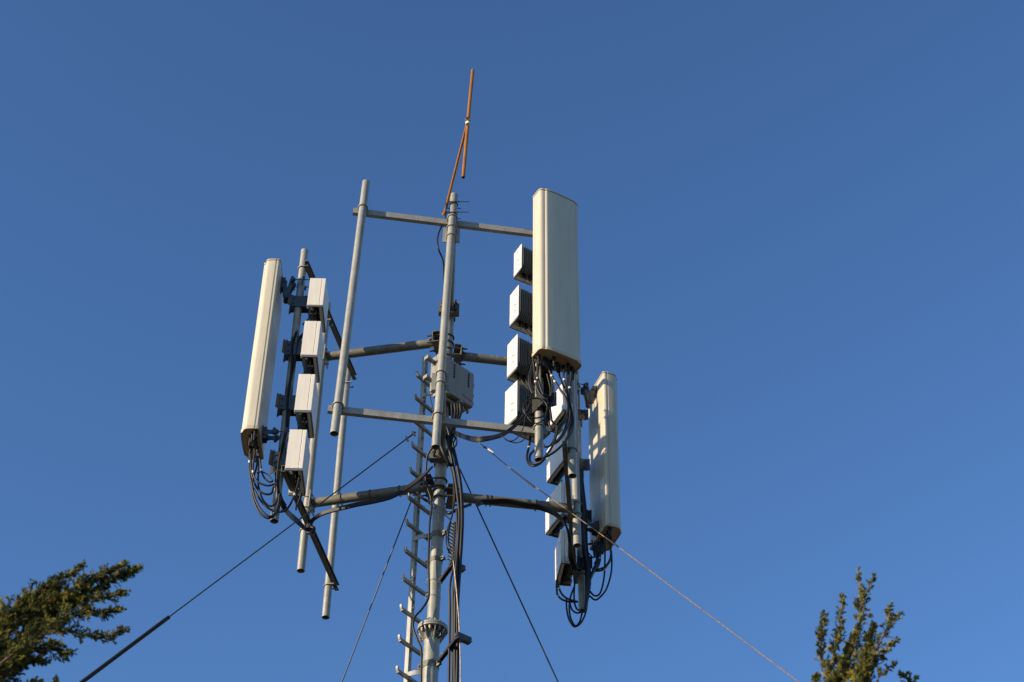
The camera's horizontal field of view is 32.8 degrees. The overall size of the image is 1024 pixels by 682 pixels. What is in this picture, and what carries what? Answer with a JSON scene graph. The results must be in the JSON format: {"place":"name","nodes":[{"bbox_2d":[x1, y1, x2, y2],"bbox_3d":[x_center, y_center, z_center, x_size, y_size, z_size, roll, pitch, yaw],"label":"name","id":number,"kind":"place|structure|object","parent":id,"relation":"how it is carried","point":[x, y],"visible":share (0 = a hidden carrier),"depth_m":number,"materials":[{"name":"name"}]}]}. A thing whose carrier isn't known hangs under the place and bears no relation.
{"place":"outdoors","nodes":[
{"label":"outdoors","id":0,"kind":"place"},
{"bbox_2d":[0,0,1023,681],"label":"sky","id":1,"kind":"structure","parent":0,"point":[801,222],"materials":[{"name":"blue"}]},
{"label":"ground","id":2,"kind":"structure","parent":0,"visible":0},
{"bbox_2d":[0,559,143,681],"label":"cypress tree","id":3,"kind":"object","parent":2,"relation":"on","point":[46,604],"visible":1,"depth_m":8.31,"materials":[{"name":"green plant"}]},
{"bbox_2d":[79,431,415,681],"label":"guy wire","id":4,"kind":"object","parent":2,"relation":"on","point":[125,649],"visible":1,"depth_m":17.28,"materials":[{"name":"metal"}]},
{"bbox_2d":[341,501,410,681],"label":"guy wire","id":5,"kind":"object","parent":2,"relation":"on","point":[376,592],"visible":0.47,"depth_m":19.39,"materials":[{"name":"metal"}]},
{"bbox_2d":[303,224,581,681],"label":"antenna mast","id":6,"kind":"object","parent":2,"relation":"on","point":[432,630],"visible":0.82,"depth_m":19.55,"materials":[{"name":"metal"}]},
{"bbox_2d":[248,451,281,518],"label":"cable","id":7,"kind":"object","parent":6,"relation":"attached to","point":[259,512],"visible":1,"depth_m":18.40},
{"bbox_2d":[270,248,356,619],"bbox_3d":[-2.321,1.124,20.574,0.200,4.116,2.368,-6,-43,8],"label":"mounting frame","id":8,"kind":"object","parent":6,"relation":"attached to","point":[304,268],"visible":0.77,"depth_m":20.40,"materials":[{"name":"metal"}]},
{"bbox_2d":[250,453,274,494],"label":"cable","id":9,"kind":"object","parent":8,"relation":"attached to","point":[260,491],"visible":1,"depth_m":18.54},
{"bbox_2d":[241,258,309,465],"bbox_3d":[-2.675,0.215,19.926,0.575,2.779,0.544,0,-43,0],"label":"panel antenna","id":10,"kind":"object","parent":8,"relation":"attached to","point":[275,291],"visible":0.92,"depth_m":19.68,"materials":[{"name":"white plastic"}]},
{"bbox_2d":[252,451,274,486],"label":"cable","id":11,"kind":"object","parent":10,"relation":"hanging from","point":[258,482],"visible":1,"depth_m":18.57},
{"bbox_2d":[259,458,272,482],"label":"cable","id":12,"kind":"object","parent":10,"relation":"hanging from","point":[263,476],"visible":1,"depth_m":18.67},
{"bbox_2d":[276,331,296,500],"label":"cable","id":13,"kind":"object","parent":10,"relation":"attached to","point":[282,443],"visible":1,"depth_m":19.32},
{"bbox_2d":[278,331,297,500],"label":"cable","id":14,"kind":"object","parent":10,"relation":"attached to","point":[288,412],"visible":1,"depth_m":19.37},
{"bbox_2d":[275,336,292,488],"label":"cable","id":15,"kind":"object","parent":8,"relation":"attached to","point":[279,446],"visible":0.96,"depth_m":19.02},
{"bbox_2d":[268,429,309,495],"bbox_3d":[-2.441,1.332,18.996,0.393,0.585,0.454,1,-43,0],"label":"radio unit","id":16,"kind":"object","parent":8,"relation":"attached to","point":[295,458],"visible":0.91,"depth_m":18.88,"materials":[{"name":"white metal"}]},
{"bbox_2d":[251,449,280,516],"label":"cable","id":17,"kind":"object","parent":16,"relation":"hanging from","point":[255,499],"visible":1,"depth_m":18.41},
{"bbox_2d":[257,452,279,506],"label":"cable","id":18,"kind":"object","parent":16,"relation":"hanging from","point":[268,505],"visible":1,"depth_m":18.49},
{"bbox_2d":[254,475,299,512],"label":"cable","id":19,"kind":"object","parent":16,"relation":"hanging from","point":[288,507],"visible":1,"depth_m":18.48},
{"bbox_2d":[295,479,300,509],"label":"cable","id":20,"kind":"object","parent":16,"relation":"hanging from","point":[296,497],"visible":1,"depth_m":18.56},
{"bbox_2d":[281,501,304,530],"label":"cable","id":21,"kind":"object","parent":8,"relation":"attached to","point":[294,520],"visible":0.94,"depth_m":18.94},
{"bbox_2d":[305,526,315,534],"bbox_3d":[-2.229,2.091,19.180,0.156,0.110,0.062,-30,-51,29],"label":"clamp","id":22,"kind":"object","parent":21,"relation":"attached to","point":[309,528],"visible":1,"depth_m":19.16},
{"bbox_2d":[282,501,305,527],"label":"cable","id":23,"kind":"object","parent":8,"relation":"attached to","point":[293,516],"visible":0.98,"depth_m":18.91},
{"bbox_2d":[283,501,305,526],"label":"cable","id":24,"kind":"object","parent":8,"relation":"attached to","point":[291,513],"visible":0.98,"depth_m":18.76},
{"bbox_2d":[275,374,317,437],"bbox_3d":[-2.428,0.734,19.554,0.423,0.580,0.454,1,-43,0],"label":"radio unit","id":25,"kind":"object","parent":8,"relation":"attached to","point":[303,401],"visible":0.86,"depth_m":19.43,"materials":[{"name":"white paint"}]},
{"bbox_2d":[293,335,302,371],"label":"cable","id":26,"kind":"object","parent":8,"relation":"attached to","point":[301,337],"visible":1,"depth_m":19.96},
{"bbox_2d":[282,321,323,382],"bbox_3d":[-2.428,0.128,20.119,0.428,0.575,0.454,1,-43,0],"label":"radio unit","id":27,"kind":"object","parent":8,"relation":"attached to","point":[311,346],"visible":0.84,"depth_m":20.00,"materials":[{"name":"white paint"}]},
{"bbox_2d":[287,278,328,332],"bbox_3d":[-2.425,-0.421,20.630,0.438,0.478,0.454,1,-43,0],"label":"radio unit","id":28,"kind":"object","parent":8,"relation":"attached to","point":[316,299],"visible":0.79,"depth_m":20.51,"materials":[{"name":"white paint"}]},
{"bbox_2d":[310,477,419,530],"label":"cable","id":29,"kind":"object","parent":8,"relation":"attached to","point":[364,502],"visible":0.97,"depth_m":19.30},
{"bbox_2d":[308,473,423,526],"bbox_3d":[-1.589,1.732,19.361,1.470,0.574,0.105,-12,-45,14],"label":"cable","id":30,"kind":"object","parent":8,"relation":"attached to","point":[364,501],"visible":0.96,"depth_m":19.32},
{"bbox_2d":[306,468,429,526],"bbox_3d":[-1.594,1.740,19.356,1.484,0.590,0.104,-12,-45,14],"label":"cable","id":31,"kind":"object","parent":8,"relation":"attached to","point":[311,519],"visible":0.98,"depth_m":19.32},
{"bbox_2d":[311,468,428,525],"bbox_3d":[-1.579,1.726,19.363,1.448,0.562,0.106,-12,-45,14],"label":"cable","id":32,"kind":"object","parent":8,"relation":"attached to","point":[371,499],"visible":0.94,"depth_m":19.32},
{"bbox_2d":[309,466,432,525],"bbox_3d":[-1.585,1.742,19.351,1.466,0.599,0.105,-12,-45,14],"label":"cable","id":33,"kind":"object","parent":8,"relation":"attached to","point":[383,500],"visible":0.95,"depth_m":19.31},
{"bbox_2d":[396,356,432,681],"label":"climbing ladder","id":34,"kind":"object","parent":6,"relation":"attached to","point":[408,673],"visible":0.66,"depth_m":19.07,"materials":[{"name":"metal"}]},
{"bbox_2d":[412,447,432,681],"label":"cable","id":35,"kind":"object","parent":6,"relation":"attached to","point":[428,597],"visible":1,"depth_m":18.58,"materials":[{"name":"rubber"}]},
{"bbox_2d":[327,179,547,461],"bbox_3d":[-0.752,-0.318,19.461,2.354,3.960,0.180,6,-43,-6],"label":"mounting frame","id":36,"kind":"object","parent":6,"relation":"attached to","point":[437,419],"visible":0.79,"depth_m":18.95,"materials":[{"name":"metal"}]},
{"bbox_2d":[442,69,473,218],"bbox_3d":[-0.551,-2.204,20.634,0.285,1.942,1.105,11,-44,-11],"label":"dipole antenna","id":37,"kind":"object","parent":36,"relation":"attached to","point":[465,136],"visible":1,"depth_m":20.41,"materials":[{"name":"metal"}]},
{"bbox_2d":[509,285,532,336],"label":"radio unit","id":38,"kind":"object","parent":36,"relation":"attached to","point":[521,305],"visible":0.46,"depth_m":19.71,"materials":[{"name":"white metal"}]},
{"bbox_2d":[507,334,536,390],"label":"radio unit","id":39,"kind":"object","parent":36,"relation":"attached to","point":[519,355],"visible":0.42,"depth_m":19.19,"materials":[{"name":"white metal"}]},
{"bbox_2d":[513,244,532,285],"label":"radio unit","id":40,"kind":"object","parent":36,"relation":"attached to","point":[523,260],"visible":0.44,"depth_m":20.21,"materials":[{"name":"white metal"}]},
{"bbox_2d":[505,381,556,442],"bbox_3d":[0.242,0.701,18.773,0.454,0.550,0.512,25,-48,-24],"label":"radio unit","id":41,"kind":"object","parent":36,"relation":"attached to","point":[517,395],"visible":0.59,"depth_m":18.72,"materials":[{"name":"white metal"}]},
{"bbox_2d":[522,397,547,418],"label":"cable","id":42,"kind":"object","parent":41,"relation":"hanging from","point":[526,401],"visible":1,"depth_m":18.37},
{"bbox_2d":[502,413,525,441],"bbox_3d":[0.021,0.903,18.164,0.259,0.384,0.012,1,-43,0],"label":"wire","id":43,"kind":"object","parent":42,"relation":"hanging from","point":[520,432],"visible":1,"depth_m":18.10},
{"bbox_2d":[526,436,545,466],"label":"cable","id":44,"kind":"object","parent":41,"relation":"hanging from","point":[527,460],"visible":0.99,"depth_m":18.09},
{"bbox_2d":[529,447,542,464],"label":"cable","id":45,"kind":"object","parent":36,"relation":"attached to","point":[530,454],"visible":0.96,"depth_m":18.10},
{"bbox_2d":[524,400,547,423],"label":"cable","id":46,"kind":"object","parent":36,"relation":"hanging from","point":[537,422],"visible":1,"depth_m":18.30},
{"bbox_2d":[542,364,549,419],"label":"cable","id":47,"kind":"object","parent":36,"relation":"hanging from","point":[543,381],"visible":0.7,"depth_m":18.95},
{"bbox_2d":[544,368,549,417],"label":"cable","id":48,"kind":"object","parent":36,"relation":"hanging from","point":[545,383],"visible":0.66,"depth_m":18.96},
{"bbox_2d":[532,188,581,379],"bbox_3d":[0.418,-0.575,19.709,0.542,2.698,0.575,22,-47,-21],"label":"panel antenna","id":49,"kind":"object","parent":36,"relation":"attached to","point":[556,321],"visible":0.91,"depth_m":19.43,"materials":[{"name":"white plastic"}]},
{"bbox_2d":[528,362,532,393],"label":"cable","id":50,"kind":"object","parent":49,"relation":"attached to","point":[528,379],"visible":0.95,"depth_m":18.86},
{"bbox_2d":[530,361,534,393],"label":"cable","id":51,"kind":"object","parent":49,"relation":"attached to","point":[531,380],"visible":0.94,"depth_m":18.88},
{"bbox_2d":[536,365,541,393],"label":"cable","id":52,"kind":"object","parent":49,"relation":"attached to","point":[537,378],"visible":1,"depth_m":18.63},
{"bbox_2d":[532,358,547,399],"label":"cable","id":53,"kind":"object","parent":49,"relation":"attached to","point":[538,391],"visible":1,"depth_m":18.52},
{"bbox_2d":[536,361,548,403],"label":"cable","id":54,"kind":"object","parent":49,"relation":"attached to","point":[540,384],"visible":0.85,"depth_m":18.68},
{"bbox_2d":[540,363,548,418],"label":"cable","id":55,"kind":"object","parent":49,"relation":"hanging from","point":[542,377],"visible":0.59,"depth_m":18.93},
{"bbox_2d":[546,367,549,419],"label":"cable","id":56,"kind":"object","parent":49,"relation":"attached to","point":[547,385],"visible":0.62,"depth_m":18.96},
{"bbox_2d":[546,373,551,413],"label":"cable","id":57,"kind":"object","parent":49,"relation":"attached to","point":[549,383],"visible":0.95,"depth_m":18.80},
{"bbox_2d":[550,377,553,406],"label":"cable","id":58,"kind":"object","parent":49,"relation":"attached to","point":[552,390],"visible":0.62,"depth_m":18.70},
{"bbox_2d":[542,371,573,458],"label":"cable","id":59,"kind":"object","parent":49,"relation":"attached to","point":[567,438],"visible":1,"depth_m":18.18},
{"bbox_2d":[547,358,568,425],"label":"cable","id":60,"kind":"object","parent":49,"relation":"attached to","point":[562,393],"visible":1,"depth_m":18.42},
{"bbox_2d":[549,367,571,456],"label":"cable","id":61,"kind":"object","parent":49,"relation":"attached to","point":[569,430],"visible":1,"depth_m":18.47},
{"bbox_2d":[554,364,570,444],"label":"cable","id":62,"kind":"object","parent":49,"relation":"attached to","point":[562,383],"visible":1,"depth_m":18.34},
{"bbox_2d":[437,226,444,285],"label":"cable","id":63,"kind":"object","parent":6,"relation":"attached to","point":[440,253],"visible":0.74,"depth_m":20.43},
{"bbox_2d":[440,441,451,466],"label":"cable","id":64,"kind":"object","parent":6,"relation":"attached to","point":[448,462],"visible":0.72,"depth_m":19.20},
{"bbox_2d":[423,354,473,415],"bbox_3d":[-0.735,0.532,20.243,0.699,0.725,0.185,34,-52,-31],"label":"junction box","id":65,"kind":"object","parent":6,"relation":"attached to","point":[461,384],"visible":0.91,"depth_m":20.27,"materials":[{"name":"plastic"}]},
{"bbox_2d":[450,403,461,441],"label":"cable","id":66,"kind":"object","parent":65,"relation":"hanging from","point":[460,414],"visible":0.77,"depth_m":19.77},
{"bbox_2d":[445,467,454,552],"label":"cable","id":67,"kind":"object","parent":6,"relation":"attached to","point":[452,514],"visible":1,"depth_m":18.74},
{"bbox_2d":[447,456,453,545],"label":"cable","id":68,"kind":"object","parent":6,"relation":"attached to","point":[452,508],"visible":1,"depth_m":18.78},
{"bbox_2d":[438,560,465,583],"bbox_3d":[-0.667,2.468,18.449,0.210,0.080,0.385,27,-49,-25],"label":"cable bracket","id":69,"kind":"object","parent":6,"relation":"attached to","point":[445,574],"visible":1,"depth_m":18.40,"materials":[{"name":"metal"}]},
{"bbox_2d":[451,580,453,681],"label":"cable","id":70,"kind":"object","parent":69,"relation":"attached to","point":[452,632],"visible":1,"depth_m":17.88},
{"bbox_2d":[448,510,457,681],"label":"cable","id":71,"kind":"object","parent":69,"relation":"attached to","point":[449,621],"visible":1,"depth_m":18.00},
{"bbox_2d":[453,560,460,681],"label":"wire","id":72,"kind":"object","parent":69,"relation":"hanging from","point":[458,618],"visible":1,"depth_m":17.81,"materials":[{"name":"orange metal"}]},
{"bbox_2d":[446,428,460,681],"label":"cable","id":73,"kind":"object","parent":6,"relation":"attached to","point":[458,544],"visible":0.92,"depth_m":18.43,"materials":[{"name":"rubber"}]},
{"bbox_2d":[446,427,463,681],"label":"cable","id":74,"kind":"object","parent":6,"relation":"attached to","point":[461,539],"visible":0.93,"depth_m":18.48,"materials":[{"name":"rubber"}]},
{"bbox_2d":[449,403,456,439],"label":"cable","id":75,"kind":"object","parent":74,"relation":"attached to","point":[455,412],"visible":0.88,"depth_m":19.77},
{"bbox_2d":[437,631,472,661],"bbox_3d":[-0.630,3.134,17.716,0.210,0.080,0.539,28,-49,-26],"label":"cable bracket","id":76,"kind":"object","parent":6,"relation":"attached to","point":[463,638],"visible":1,"depth_m":17.59,"materials":[{"name":"metal"}]},
{"bbox_2d":[442,503,471,514],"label":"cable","id":77,"kind":"object","parent":6,"relation":"attached to","point":[450,512],"visible":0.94,"depth_m":18.99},
{"bbox_2d":[454,426,516,441],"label":"cable","id":78,"kind":"object","parent":6,"relation":"hanging from","point":[486,439],"visible":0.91,"depth_m":18.17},
{"bbox_2d":[451,433,457,447],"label":"cable","id":79,"kind":"object","parent":78,"relation":"hanging from","point":[454,436],"visible":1,"depth_m":19.32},
{"bbox_2d":[453,408,526,440],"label":"cable","id":80,"kind":"object","parent":6,"relation":"hanging from","point":[490,437],"visible":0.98,"depth_m":18.18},
{"bbox_2d":[453,403,529,438],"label":"cable","id":81,"kind":"object","parent":6,"relation":"hanging from","point":[485,437],"visible":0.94,"depth_m":18.25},
{"bbox_2d":[454,402,531,437],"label":"cable","id":82,"kind":"object","parent":6,"relation":"attached to","point":[499,433],"visible":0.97,"depth_m":18.32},
{"bbox_2d":[455,404,531,439],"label":"cable","id":83,"kind":"object","parent":6,"relation":"hanging from","point":[520,421],"visible":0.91,"depth_m":18.33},
{"bbox_2d":[542,425,556,447],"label":"cable","id":84,"kind":"object","parent":6,"relation":"attached to","point":[544,446],"visible":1,"depth_m":18.14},
{"bbox_2d":[545,425,558,455],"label":"cable","id":85,"kind":"object","parent":6,"relation":"attached to","point":[552,445],"visible":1,"depth_m":18.10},
{"bbox_2d":[554,383,569,443],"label":"cable","id":86,"kind":"object","parent":6,"relation":"attached to","point":[562,433],"visible":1,"depth_m":18.15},
{"bbox_2d":[562,371,584,612],"bbox_3d":[0.720,0.840,20.607,0.181,4.050,2.539,-2,-43,3],"label":"mounting frame","id":87,"kind":"object","parent":6,"relation":"attached to","point":[572,454],"visible":0.48,"depth_m":19.53,"materials":[{"name":"metal"}]},
{"bbox_2d":[476,498,573,569],"bbox_3d":[0.337,2.073,19.534,0.504,0.160,1.719,-30,-51,29],"label":"cable","id":88,"kind":"object","parent":87,"relation":"attached to","point":[513,500],"visible":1,"depth_m":19.25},
{"bbox_2d":[476,501,574,569],"bbox_3d":[0.339,2.080,19.529,0.506,0.174,1.727,-30,-51,29],"label":"cable","id":89,"kind":"object","parent":87,"relation":"attached to","point":[538,507],"visible":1,"depth_m":19.26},
{"bbox_2d":[476,502,575,569],"bbox_3d":[0.339,2.088,19.523,0.513,0.191,1.736,-31,-52,30],"label":"cable","id":90,"kind":"object","parent":87,"relation":"attached to","point":[537,508],"visible":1,"depth_m":19.29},
{"bbox_2d":[476,503,576,569],"bbox_3d":[0.338,2.095,19.519,0.521,0.205,1.744,-32,-52,30],"label":"cable","id":91,"kind":"object","parent":87,"relation":"attached to","point":[560,519],"visible":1,"depth_m":19.37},
{"bbox_2d":[555,580,577,602],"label":"cable","id":92,"kind":"object","parent":87,"relation":"attached to","point":[560,598],"visible":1,"depth_m":20.02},
{"bbox_2d":[556,579,577,601],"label":"cable","id":93,"kind":"object","parent":87,"relation":"attached to","point":[562,594],"visible":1,"depth_m":19.98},
{"bbox_2d":[547,431,589,485],"bbox_3d":[0.729,1.491,21.509,0.458,0.509,0.454,18,-46,-17],"label":"radio unit","id":94,"kind":"object","parent":87,"relation":"attached to","point":[555,469],"visible":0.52,"depth_m":21.42,"materials":[{"name":"white metal"}]},
{"bbox_2d":[545,482,591,537],"bbox_3d":[0.713,2.074,20.971,0.479,0.509,0.454,18,-46,-17],"label":"radio unit","id":95,"kind":"object","parent":87,"relation":"attached to","point":[554,525],"visible":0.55,"depth_m":20.87,"materials":[{"name":"white metal"}]},
{"bbox_2d":[550,384,587,433],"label":"radio unit","id":96,"kind":"object","parent":87,"relation":"attached to","point":[559,412],"visible":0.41,"depth_m":21.93,"materials":[{"name":"white metal"}]},
{"bbox_2d":[555,529,592,585],"bbox_3d":[0.743,2.557,20.446,0.414,0.499,0.454,6,-43,-5],"label":"radio unit","id":97,"kind":"object","parent":87,"relation":"attached to","point":[563,572],"visible":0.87,"depth_m":20.36,"materials":[{"name":"white metal"}]},
{"bbox_2d":[587,543,599,558],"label":"cable","id":98,"kind":"object","parent":97,"relation":"attached to","point":[598,551],"visible":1,"depth_m":20.39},
{"bbox_2d":[568,589,582,625],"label":"cable","id":99,"kind":"object","parent":87,"relation":"hanging from","point":[570,613],"visible":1,"depth_m":19.97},
{"bbox_2d":[573,578,579,610],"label":"cable","id":100,"kind":"object","parent":87,"relation":"hanging from","point":[576,608],"visible":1,"depth_m":20.10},
{"bbox_2d":[580,468,588,611],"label":"cable","id":101,"kind":"object","parent":87,"relation":"attached to","point":[584,534],"visible":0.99,"depth_m":20.38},
{"bbox_2d":[590,541,598,581],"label":"cable","id":102,"kind":"object","parent":87,"relation":"attached to","point":[597,556],"visible":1,"depth_m":20.35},
{"bbox_2d":[568,371,621,557],"bbox_3d":[0.969,1.467,21.507,0.632,2.591,0.544,15,-45,-14],"label":"panel antenna","id":103,"kind":"object","parent":87,"relation":"attached to","point":[600,397],"visible":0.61,"depth_m":21.41,"materials":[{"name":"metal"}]},
{"bbox_2d":[579,469,585,605],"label":"cable","id":104,"kind":"object","parent":103,"relation":"attached to","point":[582,540],"visible":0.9,"depth_m":20.58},
{"bbox_2d":[580,477,586,606],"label":"cable","id":105,"kind":"object","parent":103,"relation":"attached to","point":[583,544],"visible":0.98,"depth_m":20.38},
{"bbox_2d":[589,540,596,582],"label":"cable","id":106,"kind":"object","parent":105,"relation":"attached to","point":[596,561],"visible":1,"depth_m":20.22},
{"bbox_2d":[565,539,605,627],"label":"cable","id":107,"kind":"object","parent":103,"relation":"attached to","point":[579,624],"visible":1,"depth_m":19.86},
{"bbox_2d":[582,471,589,608],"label":"cable","id":108,"kind":"object","parent":103,"relation":"attached to","point":[586,540],"visible":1,"depth_m":20.49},
{"bbox_2d":[582,469,590,600],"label":"cable","id":109,"kind":"object","parent":103,"relation":"attached to","point":[587,535],"visible":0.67,"depth_m":20.69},
{"bbox_2d":[589,542,605,596],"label":"cable","id":110,"kind":"object","parent":103,"relation":"hanging from","point":[604,571],"visible":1,"depth_m":20.23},
{"bbox_2d":[589,537,612,600],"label":"cable","id":111,"kind":"object","parent":103,"relation":"attached to","point":[599,597],"visible":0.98,"depth_m":20.16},
{"bbox_2d":[592,541,611,569],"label":"cable","id":112,"kind":"object","parent":103,"relation":"hanging from","point":[608,562],"visible":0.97,"depth_m":20.31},
{"bbox_2d":[460,469,558,681],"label":"guy wire","id":113,"kind":"object","parent":2,"relation":"on","point":[511,582],"visible":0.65,"depth_m":19.47,"materials":[{"name":"metal"}]},
{"bbox_2d":[478,442,798,681],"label":"guy wire","id":114,"kind":"object","parent":2,"relation":"on","point":[492,453],"visible":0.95,"depth_m":18.18,"materials":[{"name":"beige metal"}]},
{"bbox_2d":[810,565,919,681],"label":"cypress tree","id":115,"kind":"object","parent":2,"relation":"on","point":[861,671],"visible":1,"depth_m":8.26,"materials":[{"name":"green plant"}]},
{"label":"cable","id":116,"kind":"object","parent":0,"visible":0},
{"bbox_2d":[447,522,455,559],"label":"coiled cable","id":117,"kind":"object","parent":116,"relation":"hanging from","point":[453,541],"visible":1,"depth_m":18.63,"materials":[{"name":"metal"}]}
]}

